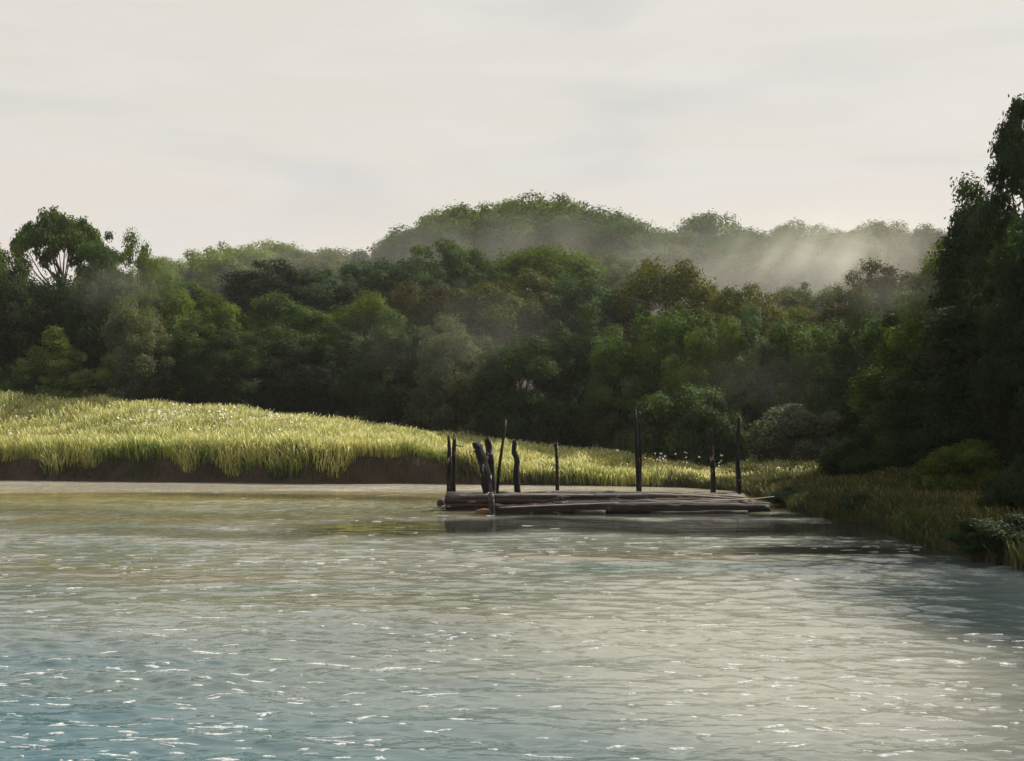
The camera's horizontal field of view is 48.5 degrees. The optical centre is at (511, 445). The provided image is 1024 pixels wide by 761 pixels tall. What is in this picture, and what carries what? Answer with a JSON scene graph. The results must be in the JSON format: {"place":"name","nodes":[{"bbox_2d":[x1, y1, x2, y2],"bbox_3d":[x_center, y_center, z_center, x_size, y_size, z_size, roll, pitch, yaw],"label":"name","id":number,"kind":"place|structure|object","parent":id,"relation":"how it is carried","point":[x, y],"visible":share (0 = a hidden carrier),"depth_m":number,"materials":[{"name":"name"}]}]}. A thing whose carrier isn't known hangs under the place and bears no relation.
{"place":"outdoors","nodes":[
{"label":"outdoors","id":0,"kind":"place"},
{"bbox_2d":[0,480,1023,760],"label":"water","id":1,"kind":"structure","parent":0,"point":[846,596],"depth_m":11.79,"materials":[{"name":"liquid"}]},
{"bbox_2d":[0,508,1023,760],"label":"foam","id":2,"kind":"object","parent":1,"relation":"on","point":[476,676],"visible":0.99,"depth_m":8.81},
{"bbox_2d":[437,408,772,514],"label":"jetty","id":3,"kind":"object","parent":1,"relation":"on","point":[491,499],"visible":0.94,"depth_m":33.65,"materials":[{"name":"brown wood"}]},
{"bbox_2d":[522,494,586,494],"bbox_3d":[1.350,1.460,33.590,2.101,0.045,0.051,0,0,0],"label":"driftwood stick","id":4,"kind":"object","parent":3,"relation":"on","point":[554,494],"visible":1,"depth_m":33.58,"materials":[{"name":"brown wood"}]},
{"bbox_2d":[499,502,618,507],"bbox_3d":[1.325,1.683,31.858,3.351,0.166,0.084,0,0,0],"label":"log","id":5,"kind":"object","parent":3,"relation":"on","point":[554,505],"visible":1,"depth_m":31.85,"materials":[{"name":"brown wood"}]},
{"bbox_2d":[615,502,739,503],"bbox_3d":[4.753,1.628,32.018,3.713,0.083,0.082,0,0,-5],"label":"driftwood stick","id":6,"kind":"object","parent":3,"relation":"on","point":[676,502],"visible":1,"depth_m":31.98,"materials":[{"name":"brown wood"}]},
{"bbox_2d":[643,493,745,498],"bbox_3d":[5.351,1.498,33.429,3.010,0.175,0.070,0,0,4],"label":"driftwood stick","id":7,"kind":"object","parent":3,"relation":"on","point":[689,495],"visible":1,"depth_m":33.44,"materials":[{"name":"brown wood"}]},
{"bbox_2d":[678,492,743,496],"bbox_3d":[5.900,1.461,33.572,2.003,0.159,0.042,0,0,-1],"label":"driftwood stick","id":8,"kind":"object","parent":3,"relation":"on","point":[709,494],"visible":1,"depth_m":33.55,"materials":[{"name":"brown wood"}]},
{"bbox_2d":[712,496,773,499],"bbox_3d":[6.610,1.548,33.023,2.022,0.136,0.082,0,0,0],"label":"driftwood stick","id":9,"kind":"object","parent":3,"relation":"on","point":[742,499],"visible":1,"depth_m":33.01,"materials":[{"name":"brown wood"}]},
{"bbox_2d":[0,303,1023,566],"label":"ground","id":10,"kind":"structure","parent":0,"point":[418,475],"depth_m":58.43,"materials":[{"name":"soil"}]},
{"bbox_2d":[0,280,23,372],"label":"tree","id":11,"kind":"object","parent":10,"relation":"on","point":[7,354],"visible":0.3,"depth_m":78.30,"materials":[{"name":"green plant"}]},
{"bbox_2d":[0,242,36,357],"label":"tree","id":12,"kind":"object","parent":10,"relation":"on","point":[21,262],"visible":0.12,"depth_m":93.27,"materials":[{"name":"green plant"}]},
{"bbox_2d":[0,362,53,397],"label":"shrub","id":13,"kind":"object","parent":10,"relation":"on","point":[25,381],"visible":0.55,"depth_m":72.97,"materials":[{"name":"green plant"}]},
{"bbox_2d":[0,265,104,379],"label":"tree","id":14,"kind":"object","parent":10,"relation":"on","point":[35,321],"visible":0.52,"depth_m":78.46,"materials":[{"name":"green plant"}]},
{"bbox_2d":[4,325,106,401],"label":"tree","id":15,"kind":"object","parent":10,"relation":"on","point":[57,340],"visible":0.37,"depth_m":74.00,"materials":[{"name":"green plant"}]},
{"bbox_2d":[8,204,108,288],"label":"tree","id":16,"kind":"object","parent":10,"relation":"on","point":[54,231],"visible":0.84,"depth_m":95.92,"materials":[{"name":"green plant"}]},
{"bbox_2d":[8,276,135,366],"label":"tree","id":17,"kind":"object","parent":10,"relation":"on","point":[30,303],"depth_m":88.10,"materials":[{"name":"green plant"}]},
{"bbox_2d":[48,245,139,374],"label":"tree","id":18,"kind":"object","parent":10,"relation":"on","point":[82,310],"visible":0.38,"depth_m":77.90,"materials":[{"name":"green plant"}]},
{"bbox_2d":[60,363,128,400],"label":"shrub","id":19,"kind":"object","parent":10,"relation":"on","point":[102,375],"visible":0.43,"depth_m":73.08,"materials":[{"name":"green plant"}]},
{"bbox_2d":[73,229,136,341],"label":"tree","id":20,"kind":"object","parent":10,"relation":"on","point":[78,270],"visible":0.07,"depth_m":90.78,"materials":[{"name":"green plant"}]},
{"bbox_2d":[101,226,166,304],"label":"tree","id":21,"kind":"object","parent":10,"relation":"on","point":[127,255],"visible":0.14,"depth_m":90.97,"materials":[{"name":"green plant"}]},
{"bbox_2d":[97,301,179,401],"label":"tree","id":22,"kind":"object","parent":10,"relation":"on","point":[147,344],"visible":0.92,"depth_m":73.31,"materials":[{"name":"green plant"}]},
{"bbox_2d":[102,258,199,398],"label":"tree","id":23,"kind":"object","parent":10,"relation":"on","point":[172,307],"visible":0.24,"depth_m":78.79,"materials":[{"name":"green plant"}]},
{"bbox_2d":[128,254,200,297],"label":"tree","id":24,"kind":"object","parent":10,"relation":"on","point":[178,269],"visible":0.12,"depth_m":147.69,"materials":[{"name":"green plant"}]},
{"bbox_2d":[141,276,227,329],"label":"tree","id":25,"kind":"object","parent":10,"relation":"on","point":[195,293],"visible":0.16,"depth_m":116.02,"materials":[{"name":"green plant"}]},
{"bbox_2d":[147,317,263,408],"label":"tree","id":26,"kind":"object","parent":10,"relation":"on","point":[193,371],"visible":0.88,"depth_m":74.53,"materials":[{"name":"green plant"}]},
{"bbox_2d":[176,241,249,295],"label":"tree","id":27,"kind":"object","parent":10,"relation":"on","point":[193,255],"visible":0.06,"depth_m":152.58,"materials":[{"name":"green plant"}]},
{"bbox_2d":[182,292,278,369],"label":"tree","id":28,"kind":"object","parent":10,"relation":"on","point":[229,317],"visible":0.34,"depth_m":91.92,"materials":[{"name":"green plant"}]},
{"bbox_2d":[189,244,279,309],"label":"tree","id":29,"kind":"object","parent":10,"relation":"on","point":[206,273],"visible":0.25,"depth_m":143.66,"materials":[{"name":"green plant"}]},
{"bbox_2d":[210,335,314,414],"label":"tree","id":30,"kind":"object","parent":10,"relation":"on","point":[274,392],"visible":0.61,"depth_m":78.32,"materials":[{"name":"green plant"}]},
{"bbox_2d":[217,256,319,320],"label":"tree","id":31,"kind":"object","parent":10,"relation":"on","point":[241,292],"visible":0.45,"depth_m":117.32,"materials":[{"name":"green plant"}]},
{"bbox_2d":[241,237,302,269],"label":"tree","id":32,"kind":"object","parent":10,"relation":"on","point":[282,247],"visible":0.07,"depth_m":155.68,"materials":[{"name":"green plant"}]},
{"bbox_2d":[253,247,347,305],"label":"tree","id":33,"kind":"object","parent":10,"relation":"on","point":[299,259],"visible":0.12,"depth_m":144.04,"materials":[{"name":"green plant"}]},
{"bbox_2d":[244,291,359,365],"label":"tree","id":34,"kind":"object","parent":10,"relation":"on","point":[296,323],"visible":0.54,"depth_m":95.63,"materials":[{"name":"green plant"}]},
{"bbox_2d":[274,322,386,420],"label":"tree","id":35,"kind":"object","parent":10,"relation":"on","point":[315,388],"visible":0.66,"depth_m":79.94,"materials":[{"name":"green plant"}]},
{"bbox_2d":[270,261,392,315],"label":"tree","id":36,"kind":"object","parent":10,"relation":"on","point":[326,291],"visible":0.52,"depth_m":120.36,"materials":[{"name":"green plant"}]},
{"bbox_2d":[303,246,360,273],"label":"tree","id":37,"kind":"object","parent":10,"relation":"on","point":[346,256],"visible":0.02,"depth_m":153.76,"materials":[{"name":"green plant"}]},
{"bbox_2d":[317,286,411,366],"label":"tree","id":38,"kind":"object","parent":10,"relation":"on","point":[355,318],"visible":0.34,"depth_m":94.88,"materials":[{"name":"green plant"}]},
{"bbox_2d":[0,436,733,488],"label":"weeds","id":39,"kind":"object","parent":10,"relation":"on","point":[469,468],"visible":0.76,"depth_m":57.72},
{"bbox_2d":[349,246,406,283],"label":"tree","id":40,"kind":"object","parent":10,"relation":"on","point":[364,256],"visible":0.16,"depth_m":148.19,"materials":[{"name":"green plant"}]},
{"bbox_2d":[332,308,452,431],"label":"tree","id":41,"kind":"object","parent":10,"relation":"on","point":[379,405],"visible":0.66,"depth_m":76.18,"materials":[{"name":"green plant"}]},
{"bbox_2d":[340,255,467,308],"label":"tree","id":42,"kind":"object","parent":10,"relation":"on","point":[387,274],"visible":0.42,"depth_m":123.32,"materials":[{"name":"green plant"}]},
{"bbox_2d":[370,228,441,261],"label":"tree","id":43,"kind":"object","parent":10,"relation":"on","point":[406,242],"visible":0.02,"depth_m":154.72,"materials":[{"name":"green plant"}]},
{"bbox_2d":[0,389,817,486],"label":"grass","id":44,"kind":"structure","parent":10,"relation":"on","point":[242,437],"depth_m":61.64,"materials":[{"name":"plant"}]},
{"bbox_2d":[4,405,667,468],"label":"wildflowers","id":45,"kind":"object","parent":44,"relation":"on","point":[518,454],"visible":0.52,"depth_m":57.40,"materials":[{"name":"white plant"}]},
{"bbox_2d":[3,399,761,465],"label":"wildflowers","id":46,"kind":"object","parent":44,"relation":"on","point":[149,409],"visible":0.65,"depth_m":65.98,"materials":[{"name":"white plant"}]},
{"bbox_2d":[366,218,486,278],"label":"tree","id":47,"kind":"object","parent":10,"relation":"on","point":[421,230],"visible":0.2,"depth_m":150.98,"materials":[{"name":"green plant"}]},
{"bbox_2d":[383,277,502,361],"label":"tree","id":48,"kind":"object","parent":10,"relation":"on","point":[436,302],"visible":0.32,"depth_m":100.04,"materials":[{"name":"green plant"}]},
{"bbox_2d":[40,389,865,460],"bbox_3d":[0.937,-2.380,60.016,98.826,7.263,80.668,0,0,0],"label":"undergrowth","id":49,"kind":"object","parent":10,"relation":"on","point":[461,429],"depth_m":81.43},
{"bbox_2d":[415,208,497,257],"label":"tree","id":50,"kind":"object","parent":10,"relation":"on","point":[434,216],"visible":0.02,"depth_m":161.84,"materials":[{"name":"green plant"}]},
{"bbox_2d":[399,312,514,437],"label":"tree","id":51,"kind":"object","parent":10,"relation":"on","point":[435,403],"visible":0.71,"depth_m":72.58,"materials":[{"name":"green plant"}]},
{"bbox_2d":[401,237,520,296],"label":"tree","id":52,"kind":"object","parent":10,"relation":"on","point":[466,267],"visible":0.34,"depth_m":128.79,"materials":[{"name":"green plant"}]},
{"bbox_2d":[421,199,530,268],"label":"tree","id":53,"kind":"object","parent":10,"relation":"on","point":[456,218],"visible":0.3,"depth_m":154.75,"materials":[{"name":"green plant"}]},
{"bbox_2d":[441,266,564,390],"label":"tree","id":54,"kind":"object","parent":10,"relation":"on","point":[509,311],"visible":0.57,"depth_m":100.70,"materials":[{"name":"green plant"}]},
{"bbox_2d":[458,333,568,439],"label":"tree","id":55,"kind":"object","parent":10,"relation":"on","point":[499,383],"visible":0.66,"depth_m":68.86,"materials":[{"name":"green plant"}]},
{"bbox_2d":[471,188,584,262],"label":"tree","id":56,"kind":"object","parent":10,"relation":"on","point":[521,209],"visible":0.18,"depth_m":157.42,"materials":[{"name":"green plant"}]},
{"bbox_2d":[496,379,589,447],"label":"shrub","id":57,"kind":"object","parent":10,"relation":"on","point":[549,421],"visible":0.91,"depth_m":66.89,"materials":[{"name":"green plant"}]},
{"bbox_2d":[481,242,613,331],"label":"tree","id":58,"kind":"object","parent":10,"relation":"on","point":[558,262],"visible":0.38,"depth_m":126.41,"materials":[{"name":"green plant"}]},
{"bbox_2d":[528,192,599,238],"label":"tree","id":59,"kind":"object","parent":10,"relation":"on","point":[562,198],"visible":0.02,"depth_m":167.43,"materials":[{"name":"green plant"}]},
{"bbox_2d":[515,300,626,447],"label":"tree","id":60,"kind":"object","parent":10,"relation":"on","point":[579,371],"visible":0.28,"depth_m":70.82,"materials":[{"name":"green plant"}]},
{"bbox_2d":[523,203,635,274],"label":"tree","id":61,"kind":"object","parent":10,"relation":"on","point":[576,229],"visible":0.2,"depth_m":154.57,"materials":[{"name":"green plant"}]},
{"bbox_2d":[540,272,651,397],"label":"tree","id":62,"kind":"object","parent":10,"relation":"on","point":[572,295],"visible":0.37,"depth_m":101.80,"materials":[{"name":"green plant"}]},
{"bbox_2d":[586,206,644,234],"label":"tree","id":63,"kind":"object","parent":10,"relation":"on","point":[631,218],"depth_m":162.77,"materials":[{"name":"green plant"}]},
{"bbox_2d":[574,323,659,450],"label":"tree","id":64,"kind":"object","parent":10,"relation":"on","point":[612,424],"visible":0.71,"depth_m":66.83,"materials":[{"name":"green plant"}]},
{"bbox_2d":[575,250,661,309],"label":"tree","id":65,"kind":"object","parent":10,"relation":"on","point":[617,265],"visible":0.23,"depth_m":132.37,"materials":[{"name":"green plant"}]},
{"bbox_2d":[570,218,684,312],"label":"tree","id":66,"kind":"object","parent":10,"relation":"on","point":[633,235],"visible":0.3,"depth_m":151.66,"materials":[{"name":"green plant"}]},
{"bbox_2d":[598,255,718,392],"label":"tree","id":67,"kind":"object","parent":10,"relation":"on","point":[678,282],"visible":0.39,"depth_m":101.32,"materials":[{"name":"green plant"}]},
{"bbox_2d":[608,307,720,450],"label":"tree","id":68,"kind":"object","parent":10,"relation":"on","point":[681,330],"visible":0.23,"depth_m":66.75,"materials":[{"name":"green plant"}]},
{"bbox_2d":[626,380,724,461],"bbox_3d":[9.202,-0.806,60.577,6.300,5.302,5.326,0,0,13],"label":"shrub","id":69,"kind":"object","parent":10,"relation":"on","point":[662,415],"visible":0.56,"depth_m":59.49,"materials":[{"name":"green plant"}]},
{"bbox_2d":[644,226,723,308],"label":"tree","id":70,"kind":"object","parent":10,"relation":"on","point":[686,238],"visible":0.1,"depth_m":156.90,"materials":[{"name":"green plant"}]},
{"bbox_2d":[627,243,742,309],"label":"tree","id":71,"kind":"object","parent":10,"relation":"on","point":[688,253],"visible":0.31,"depth_m":146.39,"materials":[{"name":"green plant"}]},
{"bbox_2d":[679,395,750,467],"bbox_3d":[10.343,-0.374,57.824,3.516,4.396,3.997,0,0,36],"label":"shrub","id":72,"kind":"object","parent":10,"relation":"on","point":[698,423],"visible":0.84,"depth_m":57.04,"materials":[{"name":"green plant"}]},
{"bbox_2d":[658,312,772,452],"bbox_3d":[11.566,-3.019,64.056,6.324,9.026,5.089,0,0,-24],"label":"tree","id":73,"kind":"object","parent":10,"relation":"on","point":[695,348],"visible":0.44,"depth_m":63.53,"materials":[{"name":"green plant"}]},
{"bbox_2d":[671,208,761,257],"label":"tree","id":74,"kind":"object","parent":10,"relation":"on","point":[706,226],"visible":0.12,"depth_m":164.32,"materials":[{"name":"green plant"}]},
{"bbox_2d":[691,280,789,408],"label":"tree","id":75,"kind":"object","parent":10,"relation":"on","point":[727,301],"visible":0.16,"depth_m":96.80,"materials":[{"name":"green plant"}]},
{"bbox_2d":[704,229,801,307],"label":"tree","id":76,"kind":"object","parent":10,"relation":"on","point":[767,242],"visible":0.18,"depth_m":155.53,"materials":[{"name":"green plant"}]},
{"bbox_2d":[719,302,806,453],"bbox_3d":[14.159,-3.525,65.858,5.804,9.835,7.535,0,0,9],"label":"tree","id":77,"kind":"object","parent":10,"relation":"on","point":[760,346],"visible":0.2,"depth_m":64.17,"materials":[{"name":"green plant"}]},
{"bbox_2d":[704,240,825,322],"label":"tree","id":78,"kind":"object","parent":10,"relation":"on","point":[754,268],"visible":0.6,"depth_m":145.65,"materials":[{"name":"green plant"}]},
{"bbox_2d":[765,486,803,503],"bbox_3d":[8.673,1.617,35.578,1.655,0.666,1.882,0,0,24],"label":"shrub","id":79,"kind":"object","parent":10,"relation":"on","point":[778,497],"visible":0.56,"depth_m":35.15,"materials":[{"name":"green plant"}]},
{"bbox_2d":[761,303,817,408],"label":"tree","id":80,"kind":"object","parent":10,"relation":"on","point":[794,313],"visible":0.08,"depth_m":91.96,"materials":[{"name":"green plant"}]},
{"bbox_2d":[743,401,843,462],"bbox_3d":[13.802,-0.311,56.395,4.684,3.797,5.540,0,0,-3],"label":"shrub","id":81,"kind":"object","parent":10,"relation":"on","point":[793,431],"visible":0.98,"depth_m":54.91,"materials":[{"name":"green plant"}]},
{"bbox_2d":[762,217,831,246],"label":"tree","id":82,"kind":"object","parent":10,"relation":"on","point":[800,235],"visible":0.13,"depth_m":165.51,"materials":[{"name":"green plant"}]},
{"bbox_2d":[773,281,847,363],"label":"tree","id":83,"kind":"object","parent":10,"relation":"on","point":[799,298],"visible":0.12,"depth_m":112.07,"materials":[{"name":"green plant"}]},
{"bbox_2d":[759,313,870,442],"bbox_3d":[17.090,-3.091,63.947,7.176,8.880,5.140,0,0,-18],"label":"tree","id":84,"kind":"object","parent":10,"relation":"on","point":[791,343],"visible":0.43,"depth_m":62.91,"materials":[{"name":"green plant"}]},
{"bbox_2d":[762,238,882,298],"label":"tree","id":85,"kind":"object","parent":10,"relation":"on","point":[833,269],"visible":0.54,"depth_m":143.97,"materials":[{"name":"green plant"}]},
{"bbox_2d":[792,228,890,302],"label":"tree","id":86,"kind":"object","parent":10,"relation":"on","point":[826,248],"visible":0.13,"depth_m":154.04,"materials":[{"name":"green plant"}]},
{"bbox_2d":[660,451,1023,569],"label":"grass","id":87,"kind":"structure","parent":10,"relation":"on","point":[896,489],"depth_m":29.14,"materials":[{"name":"plant"}]},
{"bbox_2d":[801,277,883,395],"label":"tree","id":88,"kind":"object","parent":10,"relation":"on","point":[826,314],"visible":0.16,"depth_m":81.44,"materials":[{"name":"green plant"}]},
{"bbox_2d":[832,268,867,314],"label":"tree","id":89,"kind":"object","parent":10,"relation":"on","point":[841,297],"visible":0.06,"depth_m":108.53,"materials":[{"name":"green plant"}]},
{"bbox_2d":[821,289,886,448],"bbox_3d":[18.016,-3.350,57.935,4.612,9.254,5.731,0,0,21],"label":"tree","id":90,"kind":"object","parent":10,"relation":"on","point":[846,365],"visible":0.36,"depth_m":56.97,"materials":[{"name":"green plant"}]},
{"bbox_2d":[835,492,882,509],"bbox_3d":[9.090,1.480,29.373,1.843,0.606,1.558,0,0,-39],"label":"shrub","id":91,"kind":"object","parent":10,"relation":"on","point":[847,504],"visible":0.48,"depth_m":29.03,"materials":[{"name":"green plant"}]},
{"bbox_2d":[816,432,902,476],"bbox_3d":[13.693,0.629,43.126,4.331,2.377,3.809,0,0,6],"label":"shrub","id":92,"kind":"object","parent":10,"relation":"on","point":[846,456],"visible":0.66,"depth_m":42.45,"materials":[{"name":"green plant"}]},
{"bbox_2d":[818,217,913,252],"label":"tree","id":93,"kind":"object","parent":10,"relation":"on","point":[884,234],"visible":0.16,"depth_m":161.30,"materials":[{"name":"green plant"}]},
{"bbox_2d":[843,288,925,450],"bbox_3d":[16.088,-2.423,45.976,5.232,8.102,4.834,0,0,18],"label":"tree","id":94,"kind":"object","parent":10,"relation":"on","point":[868,388],"visible":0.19,"depth_m":45.77,"materials":[{"name":"green plant"}]},
{"bbox_2d":[849,256,920,418],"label":"tree","id":95,"kind":"object","parent":10,"relation":"on","point":[885,285],"visible":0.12,"depth_m":83.43,"materials":[{"name":"green plant"}]},
{"bbox_2d":[845,239,927,305],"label":"tree","id":96,"kind":"object","parent":10,"relation":"on","point":[905,259],"visible":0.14,"depth_m":127.59,"materials":[{"name":"green plant"}]},
{"bbox_2d":[886,222,950,270],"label":"tree","id":97,"kind":"object","parent":10,"relation":"on","point":[919,241],"visible":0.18,"depth_m":148.17,"materials":[{"name":"green plant"}]},
{"bbox_2d":[879,237,969,428],"bbox_3d":[16.101,-3.087,41.988,4.543,9.476,4.899,0,0,-39],"label":"tree","id":98,"kind":"object","parent":10,"relation":"on","point":[924,283],"visible":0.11,"depth_m":41.80,"materials":[{"name":"green plant"}]},
{"bbox_2d":[905,437,1009,494],"bbox_3d":[12.066,0.777,30.142,2.968,2.032,2.509,0,0,-15],"label":"shrub","id":99,"kind":"object","parent":10,"relation":"on","point":[944,469],"visible":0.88,"depth_m":29.50,"materials":[{"name":"green plant"}]},
{"bbox_2d":[900,281,1023,468],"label":"tree","id":100,"kind":"object","parent":10,"relation":"on","point":[959,419],"visible":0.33,"depth_m":31.65,"materials":[{"name":"green plant"}]},
{"bbox_2d":[915,171,1008,424],"bbox_3d":[15.020,-3.634,36.967,3.631,10.868,3.521,0,0,14],"label":"tree","id":101,"kind":"object","parent":10,"relation":"on","point":[950,273],"visible":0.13,"depth_m":36.69,"materials":[{"name":"green plant"}]},
{"bbox_2d":[941,513,1023,554],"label":"shrub","id":102,"kind":"object","parent":10,"relation":"on","point":[976,534],"visible":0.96,"depth_m":18.75,"materials":[{"name":"green plant"}]},
{"bbox_2d":[950,93,1023,447],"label":"tree","id":103,"kind":"object","parent":10,"relation":"on","point":[1008,148],"visible":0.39,"depth_m":32.97,"materials":[{"name":"green plant"}]},
{"bbox_2d":[965,230,1023,468],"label":"tree","id":104,"kind":"object","parent":10,"relation":"on","point":[1001,386],"visible":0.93,"depth_m":29.20,"materials":[{"name":"green plant"}]},
{"bbox_2d":[971,453,1023,516],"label":"shrub","id":105,"kind":"object","parent":10,"relation":"on","point":[1005,489],"visible":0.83,"depth_m":21.70,"materials":[{"name":"green plant"}]},
{"bbox_2d":[1004,191,1023,325],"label":"tree","id":106,"kind":"object","parent":10,"relation":"on","point":[1018,247],"visible":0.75,"depth_m":28.94,"materials":[{"name":"green plant"}]},
{"bbox_2d":[0,0,1023,286],"label":"sky","id":107,"kind":"structure","parent":0,"point":[185,124],"materials":[{"name":"white"}]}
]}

